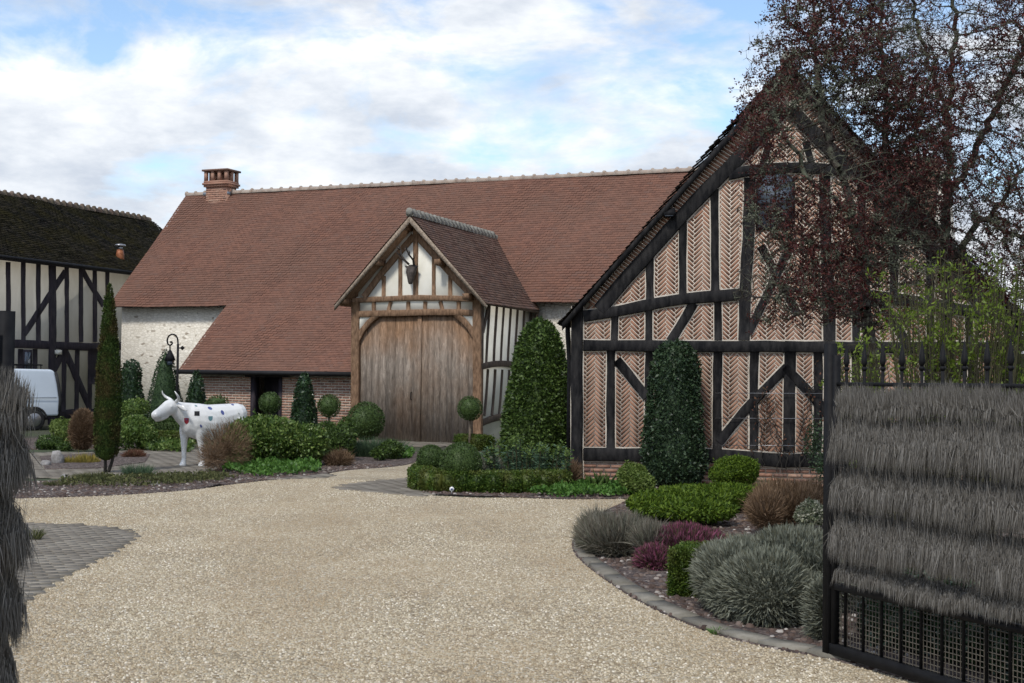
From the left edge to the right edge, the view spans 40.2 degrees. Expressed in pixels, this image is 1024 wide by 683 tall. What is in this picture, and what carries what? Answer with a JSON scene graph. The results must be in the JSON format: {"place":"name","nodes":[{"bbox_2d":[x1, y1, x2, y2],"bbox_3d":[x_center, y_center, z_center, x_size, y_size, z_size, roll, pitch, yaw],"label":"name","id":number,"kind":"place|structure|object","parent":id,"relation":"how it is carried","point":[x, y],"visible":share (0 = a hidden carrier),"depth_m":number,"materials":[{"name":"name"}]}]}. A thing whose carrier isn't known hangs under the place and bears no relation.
{"place":"outdoors","nodes":[
{"label":"outdoors","id":0,"kind":"place"},
{"bbox_2d":[17,522,140,600],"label":"paving","id":1,"kind":"structure","parent":0,"point":[78,533],"depth_m":13.26,"materials":[{"name":"grey stone"}]},
{"bbox_2d":[25,526,48,539],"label":"grass tuft","id":2,"kind":"object","parent":1,"relation":"on","point":[39,534],"visible":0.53,"depth_m":14.03,"materials":[{"name":"green plant"}]},
{"bbox_2d":[29,449,336,479],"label":"paving","id":3,"kind":"structure","parent":0,"point":[163,461],"depth_m":25.46,"materials":[{"name":"grey stone"}]},
{"bbox_2d":[92,283,123,471],"bbox_3d":[-6.884,0.614,23.893,0.526,3.274,0.540,1,-2,0],"label":"cypress","id":4,"kind":"object","parent":3,"relation":"on","point":[107,414],"visible":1,"depth_m":23.79,"materials":[{"name":"green plant"}]},
{"bbox_2d":[151,391,246,465],"bbox_3d":[-5.776,1.618,25.981,2.041,1.403,0.691,2,-2,-43],"label":"cow statue","id":5,"kind":"object","parent":3,"relation":"on","point":[193,420],"visible":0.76,"depth_m":25.72,"materials":[{"name":"white paint"}]},
{"bbox_2d":[21,426,498,497],"bbox_3d":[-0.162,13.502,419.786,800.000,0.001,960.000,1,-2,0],"label":"ground","id":6,"kind":"structure","parent":0,"point":[44,430],"depth_m":33.35,"materials":[{"name":"soil"}]},
{"bbox_2d":[14,364,61,430],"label":"van","id":7,"kind":"object","parent":6,"relation":"on","point":[45,383],"visible":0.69,"depth_m":42.16,"materials":[{"name":"metal"}]},
{"bbox_2d":[64,406,96,451],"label":"rounded grass","id":8,"kind":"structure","parent":6,"relation":"on","point":[80,431],"depth_m":30.28,"materials":[{"name":"brown plant"}]},
{"bbox_2d":[0,190,162,425],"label":"timber building","id":9,"kind":"structure","parent":6,"relation":"on","point":[62,265],"depth_m":46.78,"materials":[{"name":"paint"}]},
{"bbox_2d":[23,349,31,368],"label":"window","id":10,"kind":"structure","parent":9,"relation":"in","point":[27,354],"depth_m":44.57,"materials":[{"name":"grey glass"}]},
{"bbox_2d":[114,244,125,259],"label":"roof vent","id":11,"kind":"object","parent":9,"relation":"on","point":[120,252],"visible":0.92,"depth_m":49.12,"materials":[{"name":"orange ceramic"}]},
{"bbox_2d":[40,452,149,468],"bbox_3d":[-8.222,2.330,27.297,2.201,0.064,5.739,1,-2,-13],"label":"planting bed","id":12,"kind":"object","parent":6,"relation":"on","point":[119,460],"visible":0.46,"depth_m":26.16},
{"bbox_2d":[40,460,50,465],"bbox_3d":[-8.502,2.234,25.522,0.185,0.140,0.162,0,-2,35],"label":"rock","id":13,"kind":"object","parent":12,"relation":"on","point":[45,462],"visible":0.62,"depth_m":25.47,"materials":[{"name":"white stone"}]},
{"bbox_2d":[51,450,63,462],"bbox_3d":[-8.474,2.202,26.128,0.240,0.338,0.209,1,-2,-24],"label":"rock","id":14,"kind":"object","parent":12,"relation":"on","point":[57,456],"visible":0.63,"depth_m":26.07,"materials":[{"name":"white stone"}]},
{"bbox_2d":[64,451,100,462],"bbox_3d":[-8.232,2.215,26.501,0.916,0.374,0.811,1,-2,-16],"label":"sedge mound","id":15,"kind":"object","parent":12,"relation":"on","point":[82,458],"visible":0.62,"depth_m":26.39,"materials":[{"name":"yellow plant"}]},
{"bbox_2d":[120,448,146,456],"bbox_3d":[-7.694,2.306,28.527,0.599,0.355,0.726,1,-2,0],"label":"sedge mound","id":16,"kind":"object","parent":12,"relation":"on","point":[132,452],"visible":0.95,"depth_m":28.41,"materials":[{"name":"orange plant"}]},
{"bbox_2d":[23,438,180,450],"bbox_3d":[-10.511,2.488,33.837,5.361,0.062,8.118,1,-2,-21],"label":"planting bed","id":17,"kind":"object","parent":6,"relation":"on","point":[32,443],"visible":0.07,"depth_m":32.52,"materials":[{"name":"brown soil"}]},
{"bbox_2d":[34,433,74,450],"bbox_3d":[-10.142,2.257,31.261,1.366,0.410,0.785,0,-2,33],"label":"ivy mound","id":18,"kind":"object","parent":17,"relation":"on","point":[55,443],"visible":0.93,"depth_m":31.18,"materials":[{"name":"green plant"}]},
{"bbox_2d":[49,416,70,441],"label":"laurel bush","id":19,"kind":"object","parent":17,"relation":"on","point":[58,427],"visible":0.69,"depth_m":33.29,"materials":[{"name":"green plant"}]},
{"bbox_2d":[117,395,150,418],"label":"laurel bush","id":20,"kind":"object","parent":17,"relation":"on","point":[130,407],"visible":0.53,"depth_m":35.28,"materials":[{"name":"green plant"}]},
{"bbox_2d":[140,436,195,451],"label":"ground cover","id":21,"kind":"object","parent":17,"relation":"on","point":[167,443],"visible":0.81,"depth_m":31.10,"materials":[{"name":"green plant"}]},
{"bbox_2d":[155,429,196,442],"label":"box hedge","id":22,"kind":"object","parent":17,"relation":"on","point":[175,433],"visible":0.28,"depth_m":34.68,"materials":[{"name":"green plant"}]},
{"bbox_2d":[13,474,241,498],"bbox_3d":[-6.085,2.180,20.877,5.643,0.054,3.033,2,-2,-44],"label":"planting bed","id":23,"kind":"object","parent":6,"relation":"on","point":[180,488],"visible":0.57,"depth_m":20.26,"materials":[{"name":"brown soil"}]},
{"bbox_2d":[41,479,65,485],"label":"grass tuft","id":24,"kind":"object","parent":23,"relation":"on","point":[50,483],"visible":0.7,"depth_m":20.85,"materials":[{"name":"green plant"}]},
{"bbox_2d":[69,471,119,480],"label":"grass tuft","id":25,"kind":"object","parent":23,"relation":"on","point":[87,475],"visible":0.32,"depth_m":21.95,"materials":[{"name":"green plant"}]},
{"bbox_2d":[118,463,157,476],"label":"grass tuft","id":26,"kind":"object","parent":23,"relation":"on","point":[137,469],"visible":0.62,"depth_m":22.70,"materials":[{"name":"green plant"}]},
{"bbox_2d":[59,468,237,486],"bbox_3d":[-5.669,2.127,21.819,3.166,0.167,1.869,2,-2,-44],"label":"ground cover","id":27,"kind":"object","parent":23,"relation":"on","point":[110,479],"visible":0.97,"depth_m":21.52,"materials":[{"name":"green plant"}]},
{"bbox_2d":[149,473,189,480],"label":"grass tuft","id":28,"kind":"object","parent":23,"relation":"on","point":[165,475],"visible":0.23,"depth_m":22.15,"materials":[{"name":"green plant"}]},
{"bbox_2d":[117,358,145,432],"bbox_3d":[-10.433,1.544,38.452,1.031,2.171,0.956,1,-2,0],"label":"holly cone","id":29,"kind":"object","parent":6,"relation":"on","point":[132,386],"visible":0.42,"depth_m":38.30,"materials":[{"name":"green plant"}]},
{"bbox_2d":[120,413,158,449],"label":"laurel bush","id":30,"kind":"object","parent":6,"relation":"on","point":[136,430],"visible":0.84,"depth_m":31.30,"materials":[{"name":"green plant"}]},
{"bbox_2d":[142,417,179,430],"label":"box hedge","id":31,"kind":"object","parent":6,"relation":"on","point":[173,424],"visible":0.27,"depth_m":36.14,"materials":[{"name":"green plant"}]},
{"bbox_2d":[145,349,182,421],"bbox_3d":[-9.161,1.375,36.980,1.100,2.418,1.119,1,-2,0],"label":"yew cone","id":32,"kind":"object","parent":6,"relation":"on","point":[164,381],"visible":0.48,"depth_m":36.76,"materials":[{"name":"green plant"}]},
{"bbox_2d":[164,334,183,398],"bbox_3d":[-8.872,1.186,36.778,0.515,2.790,0.305,1,-2,0],"label":"street lamp","id":33,"kind":"object","parent":6,"relation":"on","point":[169,358],"visible":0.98,"depth_m":36.77,"materials":[{"name":"metal"}]},
{"bbox_2d":[185,369,206,403],"bbox_3d":[-8.267,1.639,36.553,0.752,1.886,0.745,1,-2,0],"label":"holly cone","id":34,"kind":"object","parent":6,"relation":"on","point":[194,394],"visible":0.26,"depth_m":36.47,"materials":[{"name":"green plant"}]},
{"bbox_2d":[204,394,228,404],"bbox_3d":[-7.295,1.653,34.367,0.746,0.766,1.108,1,-2,0],"label":"box mound","id":35,"kind":"object","parent":6,"relation":"on","point":[215,400],"visible":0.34,"depth_m":34.26,"materials":[{"name":"green plant"}]},
{"bbox_2d":[258,391,281,414],"bbox_3d":[-6.145,1.916,35.553,0.620,1.328,0.610,1,-2,0],"label":"box ball","id":36,"kind":"object","parent":6,"relation":"on","point":[269,403],"visible":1,"depth_m":35.42,"materials":[{"name":"green plant"}]},
{"bbox_2d":[289,371,318,431],"bbox_3d":[-5.336,1.679,35.968,0.822,1.866,0.855,1,-2,0],"label":"holly cone","id":37,"kind":"object","parent":6,"relation":"on","point":[304,408],"visible":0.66,"depth_m":35.80,"materials":[{"name":"green plant"}]},
{"bbox_2d":[218,449,416,484],"bbox_3d":[-3.640,2.416,28.162,3.448,0.052,13.473,1,-2,0],"label":"planting bed","id":38,"kind":"object","parent":6,"relation":"on","point":[393,462],"visible":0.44,"depth_m":26.64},
{"bbox_2d":[194,416,256,470],"bbox_3d":[-5.053,1.899,24.500,1.236,1.278,1.186,1,-2,-26],"label":"dry shrub","id":39,"kind":"object","parent":38,"relation":"on","point":[220,453],"visible":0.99,"depth_m":24.45,"materials":[{"name":"brown plant"}]},
{"bbox_2d":[222,456,321,475],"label":"ground cover","id":40,"kind":"object","parent":38,"relation":"on","point":[268,465],"visible":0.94,"depth_m":24.19,"materials":[{"name":"green plant"}]},
{"bbox_2d":[222,409,330,462],"bbox_3d":[-4.463,1.843,26.517,2.063,1.162,1.826,1,-2,0],"label":"laurel bush","id":41,"kind":"object","parent":38,"relation":"on","point":[280,438],"visible":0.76,"depth_m":26.10,"materials":[{"name":"green plant"}]},
{"bbox_2d":[316,416,357,459],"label":"evergreen bush","id":42,"kind":"object","parent":38,"relation":"on","point":[342,434],"visible":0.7,"depth_m":28.15,"materials":[{"name":"green plant"}]},
{"bbox_2d":[320,446,355,465],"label":"dry shrub","id":43,"kind":"object","parent":38,"relation":"on","point":[334,457],"visible":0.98,"depth_m":26.41,"materials":[{"name":"brown plant"}]},
{"bbox_2d":[347,401,384,441],"bbox_3d":[-3.468,1.971,33.156,0.960,1.149,0.956,1,-2,0],"label":"box ball","id":44,"kind":"object","parent":38,"relation":"on","point":[367,418],"visible":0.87,"depth_m":32.92,"materials":[{"name":"green plant"}]},
{"bbox_2d":[349,436,414,456],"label":"shrub","id":45,"kind":"object","parent":38,"relation":"on","point":[363,448],"visible":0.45,"depth_m":29.56,"materials":[{"name":"green plant"}]},
{"bbox_2d":[369,439,405,459],"bbox_3d":[-2.603,2.228,28.684,0.578,0.487,1.139,0,-2,27],"label":"skimmia","id":46,"kind":"object","parent":38,"relation":"on","point":[391,450],"visible":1,"depth_m":28.71,"materials":[{"name":"green plant"}]},
{"bbox_2d":[388,445,414,457],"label":"ground cover","id":47,"kind":"object","parent":38,"relation":"on","point":[409,452],"visible":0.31,"depth_m":29.68,"materials":[{"name":"green plant"}]},
{"bbox_2d":[317,394,340,420],"bbox_3d":[-4.652,1.957,35.557,0.645,1.282,0.641,1,-2,0],"label":"box ball","id":48,"kind":"object","parent":6,"relation":"on","point":[329,404],"visible":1,"depth_m":35.41,"materials":[{"name":"green plant"}]},
{"bbox_2d":[457,395,482,447],"bbox_3d":[-0.999,1.922,33.158,0.633,1.305,0.643,1,-2,0],"label":"box ball","id":49,"kind":"object","parent":6,"relation":"on","point":[469,408],"visible":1,"depth_m":33.02,"materials":[{"name":"green plant"}]},
{"bbox_2d":[453,433,495,450],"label":"box hedge","id":50,"kind":"object","parent":6,"relation":"on","point":[480,442],"visible":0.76,"depth_m":33.17,"materials":[{"name":"green plant"}]},
{"bbox_2d":[13,455,1023,682],"bbox_3d":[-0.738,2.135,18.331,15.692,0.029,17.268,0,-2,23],"label":"mulch","id":51,"kind":"object","parent":6,"relation":"on","point":[808,640],"visible":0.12,"depth_m":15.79,"materials":[{"name":"brown soil"}]},
{"bbox_2d":[416,444,444,467],"bbox_3d":[-1.269,1.845,21.861,0.482,0.497,0.492,1,-2,0],"label":"box ball","id":52,"kind":"object","parent":51,"relation":"on","point":[428,455],"visible":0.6,"depth_m":21.72,"materials":[{"name":"green plant"}]},
{"bbox_2d":[439,441,482,473],"bbox_3d":[-0.759,1.812,20.856,0.668,0.669,0.675,1,-2,0],"label":"box ball","id":53,"kind":"object","parent":51,"relation":"on","point":[458,457],"visible":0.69,"depth_m":20.68,"materials":[{"name":"green plant"}]},
{"bbox_2d":[406,461,573,492],"bbox_3d":[-0.808,2.072,21.384,3.224,0.413,1.872,-1,-2,43],"label":"box hedge","id":54,"kind":"object","parent":51,"relation":"on","point":[422,477],"visible":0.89,"depth_m":20.54,"materials":[{"name":"green plant"}]},
{"bbox_2d":[478,455,505,470],"bbox_3d":[-0.386,1.990,21.375,0.666,0.558,0.691,1,-2,0],"label":"rosemary","id":55,"kind":"object","parent":51,"relation":"on","point":[485,466],"visible":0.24,"depth_m":21.25,"materials":[{"name":"green plant"}]},
{"bbox_2d":[480,433,573,473],"bbox_3d":[0.205,1.833,21.414,1.483,0.865,0.931,1,-2,0],"label":"euphorbia","id":56,"kind":"object","parent":51,"relation":"on","point":[521,457],"visible":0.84,"depth_m":21.28,"materials":[{"name":"green plant"}]},
{"bbox_2d":[499,316,566,470],"bbox_3d":[0.494,0.952,25.177,1.500,2.856,1.499,1,-2,0],"label":"laurel cone","id":57,"kind":"object","parent":51,"relation":"on","point":[534,410],"visible":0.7,"depth_m":24.77,"materials":[{"name":"green plant"}]},
{"bbox_2d":[560,457,590,480],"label":"dry shrub","id":58,"kind":"object","parent":51,"relation":"on","point":[576,472],"visible":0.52,"depth_m":21.85,"materials":[{"name":"brown plant"}]},
{"bbox_2d":[527,476,637,496],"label":"ground cover","id":59,"kind":"object","parent":51,"relation":"on","point":[584,486],"visible":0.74,"depth_m":20.09,"materials":[{"name":"green plant"}]},
{"bbox_2d":[584,466,619,492],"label":"iris","id":60,"kind":"object","parent":51,"relation":"on","point":[600,479],"visible":0.52,"depth_m":20.80,"materials":[{"name":"green plant"}]},
{"bbox_2d":[558,501,674,557],"bbox_3d":[1.055,1.929,13.364,1.226,0.804,1.683,1,-2,0],"label":"lavender","id":61,"kind":"object","parent":51,"relation":"on","point":[607,534],"visible":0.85,"depth_m":13.11,"materials":[{"name":"grey plant"}]},
{"bbox_2d":[616,460,656,494],"bbox_3d":[1.810,1.995,20.385,0.570,0.526,0.961,1,-2,0],"label":"hebe","id":62,"kind":"object","parent":51,"relation":"on","point":[636,477],"visible":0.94,"depth_m":20.31,"materials":[{"name":"green plant"}]},
{"bbox_2d":[639,338,709,486],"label":"holly column","id":63,"kind":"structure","parent":51,"relation":"on","point":[675,451],"depth_m":21.99,"materials":[{"name":"green plant"}]},
{"bbox_2d":[631,520,728,570],"bbox_3d":[1.539,1.877,12.787,1.359,0.488,0.837,2,-2,-34],"label":"heather","id":64,"kind":"object","parent":51,"relation":"on","point":[650,555],"visible":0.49,"depth_m":12.60,"materials":[{"name":"purple plant"}]},
{"bbox_2d":[665,539,708,597],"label":"boxwood shrub","id":65,"kind":"object","parent":51,"relation":"on","point":[679,557],"visible":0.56,"depth_m":10.77,"materials":[{"name":"green plant"}]},
{"bbox_2d":[625,481,756,523],"bbox_3d":[2.250,1.976,17.395,1.550,0.456,3.121,0,-2,18],"label":"juniper","id":66,"kind":"object","parent":51,"relation":"on","point":[715,502],"visible":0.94,"depth_m":16.62,"materials":[{"name":"green plant"}]},
{"bbox_2d":[706,625,726,634],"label":"grass tuft","id":67,"kind":"object","parent":51,"relation":"on","point":[715,633],"visible":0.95,"depth_m":9.20,"materials":[{"name":"green plant"}]},
{"bbox_2d":[708,452,760,484],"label":"box bush","id":68,"kind":"object","parent":51,"relation":"on","point":[735,468],"visible":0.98,"depth_m":20.31,"materials":[{"name":"green plant"}]},
{"bbox_2d":[750,477,784,485],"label":"grass tuft","id":69,"kind":"object","parent":51,"relation":"on","point":[761,481],"visible":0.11,"depth_m":21.47,"materials":[{"name":"green plant"}]},
{"bbox_2d":[685,523,861,628],"bbox_3d":[1.921,1.686,10.249,1.367,0.761,1.973,1,-2,0],"label":"santolina","id":70,"kind":"object","parent":51,"relation":"on","point":[758,579],"visible":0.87,"depth_m":9.64,"materials":[{"name":"grey plant"}]},
{"bbox_2d":[732,474,822,533],"bbox_3d":[3.046,1.836,15.380,1.812,0.834,1.077,2,-2,-43],"label":"spirea","id":71,"kind":"object","parent":51,"relation":"on","point":[773,503],"visible":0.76,"depth_m":14.99,"materials":[{"name":"brown plant"}]},
{"bbox_2d":[793,497,822,526],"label":"variegated shrub","id":72,"kind":"object","parent":51,"relation":"on","point":[811,512],"visible":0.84,"depth_m":14.07,"materials":[{"name":"green plant"}]},
{"bbox_2d":[797,573,842,640],"bbox_3d":[2.007,1.737,9.046,0.361,0.498,0.430,1,-2,0],"label":"santolina","id":73,"kind":"object","parent":51,"relation":"on","point":[812,608],"visible":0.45,"depth_m":9.00,"materials":[{"name":"grey plant"}]},
{"bbox_2d":[726,0,983,514],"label":"plum tree","id":74,"kind":"object","parent":51,"relation":"on","point":[860,251],"visible":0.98,"depth_m":13.28,"materials":[{"name":"brown plant"}]},
{"bbox_2d":[818,249,1023,586],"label":"willow shrub","id":75,"kind":"object","parent":51,"relation":"on","point":[1000,376],"visible":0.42,"depth_m":10.45,"materials":[{"name":"green plant"}]},
{"bbox_2d":[855,567,1005,672],"bbox_3d":[2.622,1.684,8.695,0.735,0.571,1.468,2,-2,-28],"label":"evergreen shrub","id":76,"kind":"object","parent":51,"relation":"on","point":[936,634],"visible":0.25,"depth_m":8.49,"materials":[{"name":"green plant"}]},
{"bbox_2d":[854,0,1023,382],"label":"plum tree","id":77,"kind":"object","parent":51,"relation":"on","point":[1001,95],"visible":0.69,"depth_m":14.82,"materials":[{"name":"brown plant"}]},
{"bbox_2d":[978,615,1023,682],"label":"evergreen shrub","id":78,"kind":"object","parent":51,"relation":"on","point":[1006,654],"visible":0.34,"depth_m":7.79,"materials":[{"name":"green plant"}]},
{"bbox_2d":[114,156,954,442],"bbox_3d":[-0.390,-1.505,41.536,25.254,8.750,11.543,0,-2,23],"label":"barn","id":79,"kind":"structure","parent":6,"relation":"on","point":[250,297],"depth_m":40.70,"materials":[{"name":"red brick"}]},
{"bbox_2d":[264,377,278,415],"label":"side door","id":80,"kind":"structure","parent":79,"relation":"in","point":[270,383],"depth_m":40.26,"materials":[{"name":"brown wood"}]},
{"bbox_2d":[360,316,418,441],"bbox_3d":[-3.250,0.956,37.048,1.785,3.340,0.166,0,-2,23],"label":"door","id":81,"kind":"structure","parent":79,"relation":"in","point":[389,345],"depth_m":37.00,"materials":[{"name":"wood"}]},
{"bbox_2d":[396,246,417,283],"bbox_3d":[-2.710,-2.006,36.557,0.505,1.017,0.530,2,-2,-44],"label":"deer head","id":82,"kind":"object","parent":79,"relation":"attached to","point":[411,271],"visible":1,"depth_m":36.53},
{"bbox_2d":[416,316,472,442],"bbox_3d":[-1.720,0.957,36.421,1.623,3.340,0.125,0,-2,23],"label":"door","id":83,"kind":"structure","parent":79,"relation":"in","point":[444,344],"depth_m":36.45,"materials":[{"name":"brown wood"}]},
{"bbox_2d":[574,512,863,664],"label":"kerb","id":84,"kind":"structure","parent":6,"relation":"on","point":[596,564],"depth_m":9.79,"materials":[{"name":"grey stone"}]},
{"bbox_2d":[557,51,1020,485],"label":"timber house","id":85,"kind":"structure","parent":6,"relation":"on","point":[662,279],"depth_m":22.66,"materials":[{"name":"pink brick"}]},
{"bbox_2d":[664,208,674,217],"bbox_3d":[2.573,-2.090,22.804,0.170,0.153,0.207,0,-2,15],"label":"floodlight","id":86,"kind":"object","parent":85,"relation":"attached to","point":[670,213],"visible":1,"depth_m":22.73,"materials":[{"name":"metal"}]},
{"bbox_2d":[756,173,794,229],"bbox_3d":[4.223,-2.248,22.456,0.621,0.912,0.048,0,-2,15],"label":"window","id":87,"kind":"structure","parent":85,"relation":"in","point":[773,193],"depth_m":22.47,"materials":[{"name":"black glass"}]},
{"bbox_2d":[750,360,823,472],"bbox_3d":[4.441,1.185,22.187,1.389,1.801,0.356,0,-2,18],"label":"climbing rose","id":88,"kind":"object","parent":85,"relation":"attached to","point":[773,411],"visible":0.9,"depth_m":22.22,"materials":[{"name":"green plant"}]},
{"bbox_2d":[802,410,823,483],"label":"climbing rose","id":89,"kind":"object","parent":85,"relation":"attached to","point":[818,459],"visible":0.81,"depth_m":21.30,"materials":[{"name":"green plant"}]},
{"bbox_2d":[995,337,1023,479],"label":"hedge","id":90,"kind":"object","parent":6,"relation":"on","point":[1013,374],"visible":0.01,"depth_m":20.50,"materials":[{"name":"green plant"}]},
{"bbox_2d":[332,478,435,496],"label":"paving","id":91,"kind":"structure","parent":0,"point":[398,486],"depth_m":21.17,"materials":[{"name":"grey stone"}]},
{"bbox_2d":[358,440,451,446],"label":"paving","id":92,"kind":"structure","parent":0,"point":[418,444],"depth_m":35.45,"materials":[{"name":"grey stone"}]},
{"bbox_2d":[8,456,913,682],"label":"gravel drive","id":93,"kind":"structure","parent":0,"point":[388,473],"depth_m":10.28,"materials":[{"name":"beige gravel"}]},
{"bbox_2d":[0,311,43,682],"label":"gate","id":94,"kind":"structure","parent":93,"relation":"on","point":[15,470],"depth_m":5.37,"materials":[{"name":"plant"}]},
{"bbox_2d":[819,339,1023,682],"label":"gate","id":95,"kind":"structure","parent":93,"relation":"on","point":[965,547],"depth_m":7.58,"materials":[{"name":"plant"}]},
{"bbox_2d":[0,0,1023,335],"label":"sky","id":96,"kind":"structure","parent":0,"point":[121,105],"materials":[{"name":"blue"}]}
]}

